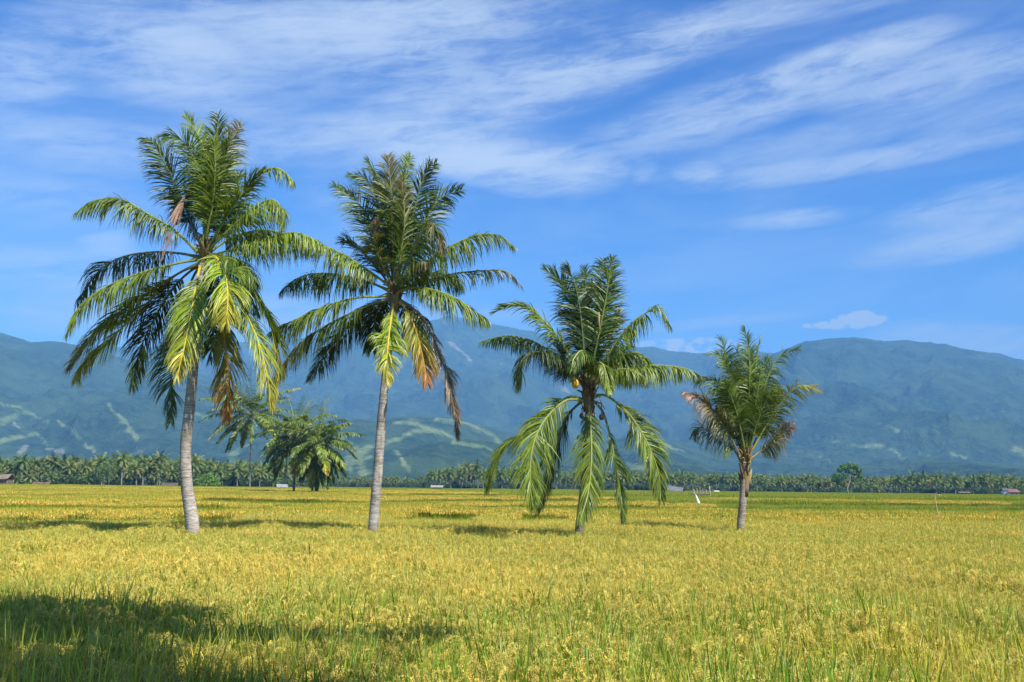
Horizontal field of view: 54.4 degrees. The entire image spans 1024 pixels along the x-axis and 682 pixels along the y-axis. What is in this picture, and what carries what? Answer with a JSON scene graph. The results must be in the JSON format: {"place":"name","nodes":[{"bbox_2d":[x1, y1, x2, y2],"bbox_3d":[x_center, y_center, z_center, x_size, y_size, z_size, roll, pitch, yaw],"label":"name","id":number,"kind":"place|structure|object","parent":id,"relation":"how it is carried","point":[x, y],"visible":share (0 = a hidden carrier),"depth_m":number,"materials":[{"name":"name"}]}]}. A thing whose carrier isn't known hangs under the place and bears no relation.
{"place":"outdoors","nodes":[
{"label":"outdoors","id":0,"kind":"place"},
{"bbox_2d":[0,332,355,462],"bbox_3d":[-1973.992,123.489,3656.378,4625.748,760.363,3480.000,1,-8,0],"label":"mountains","id":1,"kind":"structure","parent":0,"point":[45,409],"depth_m":2759.40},
{"bbox_2d":[102,316,773,450],"bbox_3d":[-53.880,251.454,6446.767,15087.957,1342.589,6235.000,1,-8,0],"label":"mountains","id":2,"kind":"structure","parent":0,"point":[486,395],"depth_m":5464.85,"materials":[{"name":"green plant"}]},
{"bbox_2d":[0,0,1023,359],"label":"sky","id":3,"kind":"structure","parent":0,"point":[791,173],"materials":[{"name":"blue"}]},
{"bbox_2d":[145,415,1023,489],"bbox_3d":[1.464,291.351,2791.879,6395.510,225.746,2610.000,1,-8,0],"label":"foothills","id":4,"kind":"structure","parent":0,"point":[416,446],"depth_m":2249.36,"materials":[{"name":"green plant"}]},
{"bbox_2d":[710,337,1023,468],"bbox_3d":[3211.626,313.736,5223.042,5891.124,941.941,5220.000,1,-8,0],"label":"mountains","id":5,"kind":"structure","parent":0,"point":[876,401],"depth_m":4170.23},
{"bbox_3d":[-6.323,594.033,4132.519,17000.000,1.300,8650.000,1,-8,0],"label":"ground","id":6,"kind":"structure","parent":0,"visible":0},
{"bbox_2d":[0,474,15,483],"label":"field hut","id":7,"kind":"object","parent":6,"relation":"on","point":[3,478],"visible":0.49,"depth_m":251.82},
{"bbox_2d":[5,460,21,479],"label":"coconut palm","id":8,"kind":"object","parent":6,"relation":"on","point":[13,469],"visible":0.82,"depth_m":352.93,"materials":[{"name":"green plant"}]},
{"bbox_2d":[9,473,24,483],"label":"coconut palm","id":9,"kind":"object","parent":6,"relation":"on","point":[18,479],"visible":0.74,"depth_m":348.29,"materials":[{"name":"green plant"}]},
{"bbox_2d":[12,452,32,483],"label":"coconut palm","id":10,"kind":"object","parent":6,"relation":"on","point":[22,462],"visible":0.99,"depth_m":352.06,"materials":[{"name":"green plant"}]},
{"bbox_2d":[22,471,38,483],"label":"coconut palm","id":11,"kind":"object","parent":6,"relation":"on","point":[31,478],"visible":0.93,"depth_m":347.33,"materials":[{"name":"green plant"}]},
{"bbox_2d":[34,464,48,478],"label":"coconut palm","id":12,"kind":"object","parent":6,"relation":"on","point":[41,470],"visible":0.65,"depth_m":367.81,"materials":[{"name":"green plant"}]},
{"bbox_2d":[39,467,54,479],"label":"coconut palm","id":13,"kind":"object","parent":6,"relation":"on","point":[46,471],"visible":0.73,"depth_m":361.86,"materials":[{"name":"green plant"}]},
{"bbox_2d":[42,469,57,482],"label":"coconut palm","id":14,"kind":"object","parent":6,"relation":"on","point":[51,477],"visible":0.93,"depth_m":355.20,"materials":[{"name":"green plant"}]},
{"bbox_2d":[42,452,63,469],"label":"coconut palm","id":15,"kind":"object","parent":6,"relation":"on","point":[53,465],"visible":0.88,"depth_m":377.96,"materials":[{"name":"green plant"}]},
{"bbox_2d":[57,456,71,473],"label":"coconut palm","id":16,"kind":"object","parent":6,"relation":"on","point":[64,461],"visible":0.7,"depth_m":379.75,"materials":[{"name":"green plant"}]},
{"bbox_2d":[60,459,80,477],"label":"coconut palm","id":17,"kind":"object","parent":6,"relation":"on","point":[69,467],"visible":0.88,"depth_m":377.02,"materials":[{"name":"green plant"}]},
{"bbox_2d":[65,453,83,466],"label":"coconut palm","id":18,"kind":"object","parent":6,"relation":"on","point":[76,460],"visible":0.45,"depth_m":394.07,"materials":[{"name":"green plant"}]},
{"bbox_2d":[69,468,81,478],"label":"coconut palm","id":19,"kind":"object","parent":6,"relation":"on","point":[75,473],"visible":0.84,"depth_m":367.19,"materials":[{"name":"green plant"}]},
{"bbox_2d":[76,458,95,475],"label":"coconut palm","id":20,"kind":"object","parent":6,"relation":"on","point":[86,466],"visible":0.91,"depth_m":368.51,"materials":[{"name":"green plant"}]},
{"bbox_2d":[77,456,96,474],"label":"coconut palm","id":21,"kind":"object","parent":6,"relation":"on","point":[89,465],"visible":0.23,"depth_m":381.13,"materials":[{"name":"green plant"}]},
{"bbox_2d":[82,471,94,484],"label":"coconut palm","id":22,"kind":"object","parent":6,"relation":"on","point":[89,475],"visible":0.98,"depth_m":362.27,"materials":[{"name":"green plant"}]},
{"bbox_2d":[91,452,113,484],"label":"coconut palm","id":23,"kind":"object","parent":6,"relation":"on","point":[101,459],"visible":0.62,"depth_m":361.65,"materials":[{"name":"green plant"}]},
{"bbox_2d":[94,460,114,484],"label":"broadleaf tree","id":24,"kind":"object","parent":6,"relation":"on","point":[108,475],"visible":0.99,"depth_m":334.46,"materials":[{"name":"green plant"}]},
{"bbox_2d":[102,458,118,484],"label":"coconut palm","id":25,"kind":"object","parent":6,"relation":"on","point":[116,470],"visible":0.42,"depth_m":368.72,"materials":[{"name":"green plant"}]},
{"bbox_2d":[111,468,121,477],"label":"coconut palm","id":26,"kind":"object","parent":6,"relation":"on","point":[118,474],"visible":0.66,"depth_m":377.39,"materials":[{"name":"green plant"}]},
{"bbox_2d":[112,450,132,484],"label":"coconut palm","id":27,"kind":"object","parent":6,"relation":"on","point":[121,460],"visible":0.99,"depth_m":362.74,"materials":[{"name":"green plant"}]},
{"bbox_2d":[115,451,136,476],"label":"coconut palm","id":28,"kind":"object","parent":6,"relation":"on","point":[127,462],"visible":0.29,"depth_m":378.07,"materials":[{"name":"green plant"}]},
{"bbox_2d":[122,467,134,481],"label":"coconut palm","id":29,"kind":"object","parent":6,"relation":"on","point":[127,472],"visible":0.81,"depth_m":371.99,"materials":[{"name":"green plant"}]},
{"bbox_2d":[125,461,146,484],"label":"coconut palm","id":30,"kind":"object","parent":6,"relation":"on","point":[137,469],"visible":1,"depth_m":363.90,"materials":[{"name":"green plant"}]},
{"bbox_2d":[132,454,152,485],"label":"coconut palm","id":31,"kind":"object","parent":6,"relation":"on","point":[144,461],"visible":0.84,"depth_m":369.40,"materials":[{"name":"green plant"}]},
{"bbox_2d":[139,461,155,480],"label":"coconut palm","id":32,"kind":"object","parent":6,"relation":"on","point":[146,470],"visible":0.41,"depth_m":377.25,"materials":[{"name":"green plant"}]},
{"bbox_2d":[146,456,156,484],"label":"coconut palm","id":33,"kind":"object","parent":6,"relation":"on","point":[150,465],"visible":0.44,"depth_m":377.34,"materials":[{"name":"green plant"}]},
{"bbox_2d":[147,471,161,483],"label":"coconut palm","id":34,"kind":"object","parent":6,"relation":"on","point":[153,477],"visible":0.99,"depth_m":363.73,"materials":[{"name":"green plant"}]},
{"bbox_2d":[151,461,167,485],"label":"coconut palm","id":35,"kind":"object","parent":6,"relation":"on","point":[160,470],"visible":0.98,"depth_m":368.27,"materials":[{"name":"green plant"}]},
{"bbox_2d":[150,450,169,485],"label":"coconut palm","id":36,"kind":"object","parent":6,"relation":"on","point":[160,459],"visible":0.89,"depth_m":376.65,"materials":[{"name":"green plant"}]},
{"bbox_2d":[161,483,179,485],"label":"field hut","id":37,"kind":"object","parent":6,"relation":"on","point":[169,484],"visible":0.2,"depth_m":325.58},
{"bbox_2d":[164,465,178,479],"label":"coconut palm","id":38,"kind":"object","parent":6,"relation":"on","point":[171,473],"visible":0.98,"depth_m":373.05,"materials":[{"name":"green plant"}]},
{"bbox_2d":[62,108,333,534],"bbox_3d":[-9.373,-0.379,29.806,8.380,13.901,3.993,1,-8,0],"label":"coconut palm","id":39,"kind":"object","parent":6,"relation":"on","point":[207,187],"visible":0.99,"depth_m":29.97,"materials":[{"name":"green plant"}]},
{"bbox_2d":[191,454,204,478],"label":"coconut palm","id":40,"kind":"object","parent":6,"relation":"on","point":[194,465],"visible":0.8,"depth_m":374.20,"materials":[{"name":"green plant"}]},
{"bbox_2d":[193,472,220,485],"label":"shrub","id":41,"kind":"object","parent":6,"relation":"on","point":[209,481],"visible":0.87,"depth_m":326.49,"materials":[{"name":"green plant"}]},
{"bbox_2d":[201,463,213,485],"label":"coconut palm","id":42,"kind":"object","parent":6,"relation":"on","point":[209,469],"visible":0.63,"depth_m":391.73,"materials":[{"name":"green plant"}]},
{"bbox_2d":[210,464,224,481],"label":"coconut palm","id":43,"kind":"object","parent":6,"relation":"on","point":[217,472],"visible":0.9,"depth_m":377.20,"materials":[{"name":"green plant"}]},
{"bbox_2d":[214,463,229,483],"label":"coconut palm","id":44,"kind":"object","parent":6,"relation":"on","point":[225,471],"visible":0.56,"depth_m":385.52,"materials":[{"name":"green plant"}]},
{"bbox_2d":[227,470,241,483],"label":"coconut palm","id":45,"kind":"object","parent":6,"relation":"on","point":[235,478],"visible":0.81,"depth_m":385.74,"materials":[{"name":"green plant"}]},
{"bbox_2d":[227,459,247,485],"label":"coconut palm","id":46,"kind":"object","parent":6,"relation":"on","point":[237,470],"visible":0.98,"depth_m":382.81,"materials":[{"name":"green plant"}]},
{"bbox_2d":[241,467,254,480],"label":"coconut palm","id":47,"kind":"object","parent":6,"relation":"on","point":[247,475],"visible":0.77,"depth_m":383.02,"materials":[{"name":"green plant"}]},
{"bbox_2d":[197,365,300,486],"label":"coconut palm","id":48,"kind":"object","parent":6,"relation":"on","point":[241,426],"visible":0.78,"depth_m":222.18,"materials":[{"name":"green plant"}]},
{"bbox_2d":[253,466,268,486],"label":"coconut palm","id":49,"kind":"object","parent":6,"relation":"on","point":[260,472],"visible":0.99,"depth_m":384.53,"materials":[{"name":"green plant"}]},
{"bbox_2d":[261,467,272,479],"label":"coconut palm","id":50,"kind":"object","parent":6,"relation":"on","point":[269,474],"visible":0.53,"depth_m":392.65,"materials":[{"name":"green plant"}]},
{"bbox_2d":[269,475,282,486],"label":"coconut palm","id":51,"kind":"object","parent":6,"relation":"on","point":[275,482],"visible":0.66,"depth_m":387.19,"materials":[{"name":"green plant"}]},
{"bbox_2d":[281,457,291,479],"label":"coconut palm","id":52,"kind":"object","parent":6,"relation":"on","point":[284,463],"visible":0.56,"depth_m":423.13,"materials":[{"name":"green plant"}]},
{"bbox_2d":[247,391,343,490],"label":"coconut palm","id":53,"kind":"object","parent":6,"relation":"on","point":[272,443],"visible":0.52,"depth_m":144.81,"materials":[{"name":"green plant"}]},
{"bbox_2d":[271,395,366,491],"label":"coconut palm","id":54,"kind":"object","parent":6,"relation":"on","point":[316,458],"visible":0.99,"depth_m":138.08,"materials":[{"name":"green plant"}]},
{"bbox_2d":[266,149,522,532],"bbox_3d":[-3.532,0.293,30.710,7.794,12.947,3.642,1,-8,0],"label":"coconut palm","id":55,"kind":"object","parent":6,"relation":"on","point":[402,226],"visible":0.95,"depth_m":30.71,"materials":[{"name":"green plant"}]},
{"bbox_2d":[428,470,438,487],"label":"coconut palm","id":56,"kind":"object","parent":6,"relation":"on","point":[432,476],"visible":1,"depth_m":479.03,"materials":[{"name":"green plant"}]},
{"bbox_2d":[432,468,444,481],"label":"coconut palm","id":57,"kind":"object","parent":6,"relation":"on","point":[439,476],"visible":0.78,"depth_m":492.85,"materials":[{"name":"green plant"}]},
{"bbox_2d":[441,466,456,487],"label":"coconut palm","id":58,"kind":"object","parent":6,"relation":"on","point":[449,472],"visible":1,"depth_m":482.47,"materials":[{"name":"green plant"}]},
{"bbox_2d":[455,469,467,487],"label":"coconut palm","id":59,"kind":"object","parent":6,"relation":"on","point":[460,475],"visible":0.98,"depth_m":482.77,"materials":[{"name":"green plant"}]},
{"bbox_2d":[459,459,473,485],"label":"coconut palm","id":60,"kind":"object","parent":6,"relation":"on","point":[465,468],"visible":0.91,"depth_m":486.64,"materials":[{"name":"green plant"}]},
{"bbox_2d":[466,468,475,482],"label":"coconut palm","id":61,"kind":"object","parent":6,"relation":"on","point":[470,476],"visible":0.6,"depth_m":511.31,"materials":[{"name":"green plant"}]},
{"bbox_2d":[468,459,484,484],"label":"coconut palm","id":62,"kind":"object","parent":6,"relation":"on","point":[476,468],"visible":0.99,"depth_m":478.77,"materials":[{"name":"green plant"}]},
{"bbox_2d":[476,470,485,488],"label":"coconut palm","id":63,"kind":"object","parent":6,"relation":"on","point":[481,476],"visible":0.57,"depth_m":500.89,"materials":[{"name":"green plant"}]},
{"bbox_2d":[494,466,507,486],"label":"coconut palm","id":64,"kind":"object","parent":6,"relation":"on","point":[500,474],"visible":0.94,"depth_m":482.53,"materials":[{"name":"green plant"}]},
{"bbox_2d":[0,484,1023,681],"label":"rice field","id":65,"kind":"structure","parent":6,"relation":"on","point":[428,586],"depth_m":13.82,"materials":[{"name":"yellow plant"}]},
{"bbox_2d":[0,452,1023,492],"bbox_3d":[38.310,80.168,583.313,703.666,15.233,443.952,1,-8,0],"label":"palm grove","id":66,"kind":"object","parent":6,"relation":"on","point":[4,466],"visible":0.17,"depth_m":506.66,"materials":[{"name":"green plant"}]},
{"bbox_2d":[0,493,1023,521],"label":"bund grass","id":67,"kind":"structure","parent":6,"relation":"on","point":[1011,508],"depth_m":89.93,"materials":[{"name":"green plant"}]},
{"bbox_2d":[7,472,1023,493],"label":"undergrowth","id":68,"kind":"object","parent":6,"relation":"on","point":[78,479],"visible":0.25,"depth_m":490.48,"materials":[{"name":"green plant"}]},
{"bbox_2d":[554,466,563,485],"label":"coconut palm","id":69,"kind":"object","parent":6,"relation":"on","point":[557,472],"visible":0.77,"depth_m":490.66,"materials":[{"name":"green plant"}]},
{"bbox_2d":[128,485,1023,511],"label":"young rice field","id":70,"kind":"structure","parent":6,"relation":"on","point":[676,496],"depth_m":158.71,"materials":[{"name":"green plant"}]},
{"bbox_2d":[478,252,702,534],"bbox_3d":[2.278,1.905,28.919,6.620,9.370,3.101,1,-8,0],"label":"coconut palm","id":71,"kind":"object","parent":6,"relation":"on","point":[591,329],"visible":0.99,"depth_m":28.73,"materials":[{"name":"green plant"}]},
{"bbox_2d":[599,472,609,489],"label":"coconut palm","id":72,"kind":"object","parent":6,"relation":"on","point":[604,477],"visible":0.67,"depth_m":486.84,"materials":[{"name":"green plant"}]},
{"bbox_2d":[606,470,616,489],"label":"coconut palm","id":73,"kind":"object","parent":6,"relation":"on","point":[612,476],"visible":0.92,"depth_m":487.14,"materials":[{"name":"green plant"}]},
{"bbox_2d":[630,471,641,483],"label":"coconut palm","id":74,"kind":"object","parent":6,"relation":"on","point":[637,475],"visible":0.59,"depth_m":508.28,"materials":[{"name":"green plant"}]},
{"bbox_2d":[668,472,679,485],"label":"coconut palm","id":75,"kind":"object","parent":6,"relation":"on","point":[673,479],"visible":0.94,"depth_m":485.04,"materials":[{"name":"green plant"}]},
{"bbox_2d":[668,485,683,490],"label":"field hut","id":76,"kind":"object","parent":6,"relation":"on","point":[672,488],"visible":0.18,"depth_m":434.47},
{"bbox_2d":[678,474,686,486],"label":"coconut palm","id":77,"kind":"object","parent":6,"relation":"on","point":[682,478],"visible":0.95,"depth_m":510.35,"materials":[{"name":"green plant"}]},
{"bbox_2d":[686,474,696,488],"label":"coconut palm","id":78,"kind":"object","parent":6,"relation":"on","point":[691,479],"visible":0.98,"depth_m":490.03,"materials":[{"name":"green plant"}]},
{"bbox_2d":[690,486,710,496],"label":"bamboo scaffold","id":79,"kind":"object","parent":6,"relation":"on","point":[700,494],"visible":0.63,"depth_m":148.26,"materials":[{"name":"beige wood"}]},
{"bbox_2d":[716,473,726,488],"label":"coconut palm","id":80,"kind":"object","parent":6,"relation":"on","point":[720,479],"visible":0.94,"depth_m":507.31,"materials":[{"name":"green plant"}]},
{"bbox_2d":[719,472,730,487],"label":"coconut palm","id":81,"kind":"object","parent":6,"relation":"on","point":[724,479],"visible":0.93,"depth_m":504.67,"materials":[{"name":"green plant"}]},
{"bbox_2d":[727,472,738,486],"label":"coconut palm","id":82,"kind":"object","parent":6,"relation":"on","point":[733,479],"visible":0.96,"depth_m":486.45,"materials":[{"name":"green plant"}]},
{"bbox_2d":[681,325,822,530],"bbox_3d":[8.083,3.401,33.946,4.911,7.954,2.394,1,-8,0],"label":"coconut palm","id":83,"kind":"object","parent":6,"relation":"on","point":[741,411],"visible":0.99,"depth_m":33.79,"materials":[{"name":"green plant"}]},
{"bbox_2d":[776,476,786,490],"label":"coconut palm","id":84,"kind":"object","parent":6,"relation":"on","point":[781,481],"visible":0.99,"depth_m":483.18,"materials":[{"name":"green plant"}]},
{"bbox_2d":[786,478,797,487],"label":"coconut palm","id":85,"kind":"object","parent":6,"relation":"on","point":[791,483],"visible":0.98,"depth_m":495.63,"materials":[{"name":"green plant"}]},
{"bbox_2d":[800,472,814,491],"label":"coconut palm","id":86,"kind":"object","parent":6,"relation":"on","point":[806,479],"visible":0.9,"depth_m":492.12,"materials":[{"name":"green plant"}]},
{"bbox_2d":[807,483,821,492],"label":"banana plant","id":87,"kind":"object","parent":6,"relation":"on","point":[819,484],"visible":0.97,"depth_m":435.47,"materials":[{"name":"green plant"}]},
{"bbox_2d":[831,462,862,492],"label":"broadleaf tree","id":88,"kind":"object","parent":6,"relation":"on","point":[837,478],"visible":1,"depth_m":450.55,"materials":[{"name":"green plant"}]},
{"bbox_2d":[856,480,866,492],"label":"coconut palm","id":89,"kind":"object","parent":6,"relation":"on","point":[860,485],"visible":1,"depth_m":482.83,"materials":[{"name":"green plant"}]},
{"bbox_2d":[865,481,875,490],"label":"coconut palm","id":90,"kind":"object","parent":6,"relation":"on","point":[870,486],"visible":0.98,"depth_m":491.45,"materials":[{"name":"green plant"}]},
{"bbox_2d":[873,484,883,492],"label":"coconut palm","id":91,"kind":"object","parent":6,"relation":"on","point":[877,489],"visible":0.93,"depth_m":491.64,"materials":[{"name":"green plant"}]},
{"bbox_2d":[879,479,887,487],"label":"coconut palm","id":92,"kind":"object","parent":6,"relation":"on","point":[884,481],"visible":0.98,"depth_m":497.14,"materials":[{"name":"green plant"}]},
{"bbox_2d":[891,473,905,492],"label":"coconut palm","id":93,"kind":"object","parent":6,"relation":"on","point":[899,479],"visible":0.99,"depth_m":477.95,"materials":[{"name":"green plant"}]},
{"bbox_2d":[902,479,912,491],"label":"coconut palm","id":94,"kind":"object","parent":6,"relation":"on","point":[905,485],"visible":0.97,"depth_m":489.51,"materials":[{"name":"green plant"}]},
{"bbox_2d":[904,469,918,490],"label":"coconut palm","id":95,"kind":"object","parent":6,"relation":"on","point":[910,475],"visible":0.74,"depth_m":503.41,"materials":[{"name":"green plant"}]},
{"bbox_2d":[910,475,924,487],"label":"coconut palm","id":96,"kind":"object","parent":6,"relation":"on","point":[917,480],"visible":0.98,"depth_m":479.36,"materials":[{"name":"green plant"}]},
{"bbox_2d":[931,475,942,492],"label":"coconut palm","id":97,"kind":"object","parent":6,"relation":"on","point":[936,481],"visible":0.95,"depth_m":481.11,"materials":[{"name":"green plant"}]},
{"bbox_2d":[931,469,947,481],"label":"coconut palm","id":98,"kind":"object","parent":6,"relation":"on","point":[942,476],"visible":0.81,"depth_m":485.23,"materials":[{"name":"green plant"}]},
{"bbox_2d":[939,479,949,492],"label":"coconut palm","id":99,"kind":"object","parent":6,"relation":"on","point":[943,484],"visible":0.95,"depth_m":474.25,"materials":[{"name":"green plant"}]},
{"bbox_2d":[947,472,961,493],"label":"coconut palm","id":100,"kind":"object","parent":6,"relation":"on","point":[953,479],"visible":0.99,"depth_m":482.86,"materials":[{"name":"green plant"}]},
{"bbox_2d":[968,477,979,493],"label":"coconut palm","id":101,"kind":"object","parent":6,"relation":"on","point":[973,483],"visible":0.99,"depth_m":494.38,"materials":[{"name":"green plant"}]},
{"bbox_2d":[976,472,990,485],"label":"coconut palm","id":102,"kind":"object","parent":6,"relation":"on","point":[984,474],"visible":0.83,"depth_m":499.58,"materials":[{"name":"green plant"}]},
{"bbox_2d":[982,478,993,487],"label":"coconut palm","id":103,"kind":"object","parent":6,"relation":"on","point":[987,483],"visible":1,"depth_m":480.69,"materials":[{"name":"green plant"}]},
{"bbox_2d":[993,475,1006,487],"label":"coconut palm","id":104,"kind":"object","parent":6,"relation":"on","point":[1000,481],"visible":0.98,"depth_m":476.40,"materials":[{"name":"green plant"}]},
{"bbox_2d":[1000,488,1008,494],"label":"field hut","id":105,"kind":"object","parent":6,"relation":"on","point":[1004,491],"visible":0.73,"depth_m":439.53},
{"bbox_2d":[1008,489,1019,494],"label":"farmhouse","id":106,"kind":"object","parent":6,"relation":"on","point":[1010,491],"visible":0.44,"depth_m":471.07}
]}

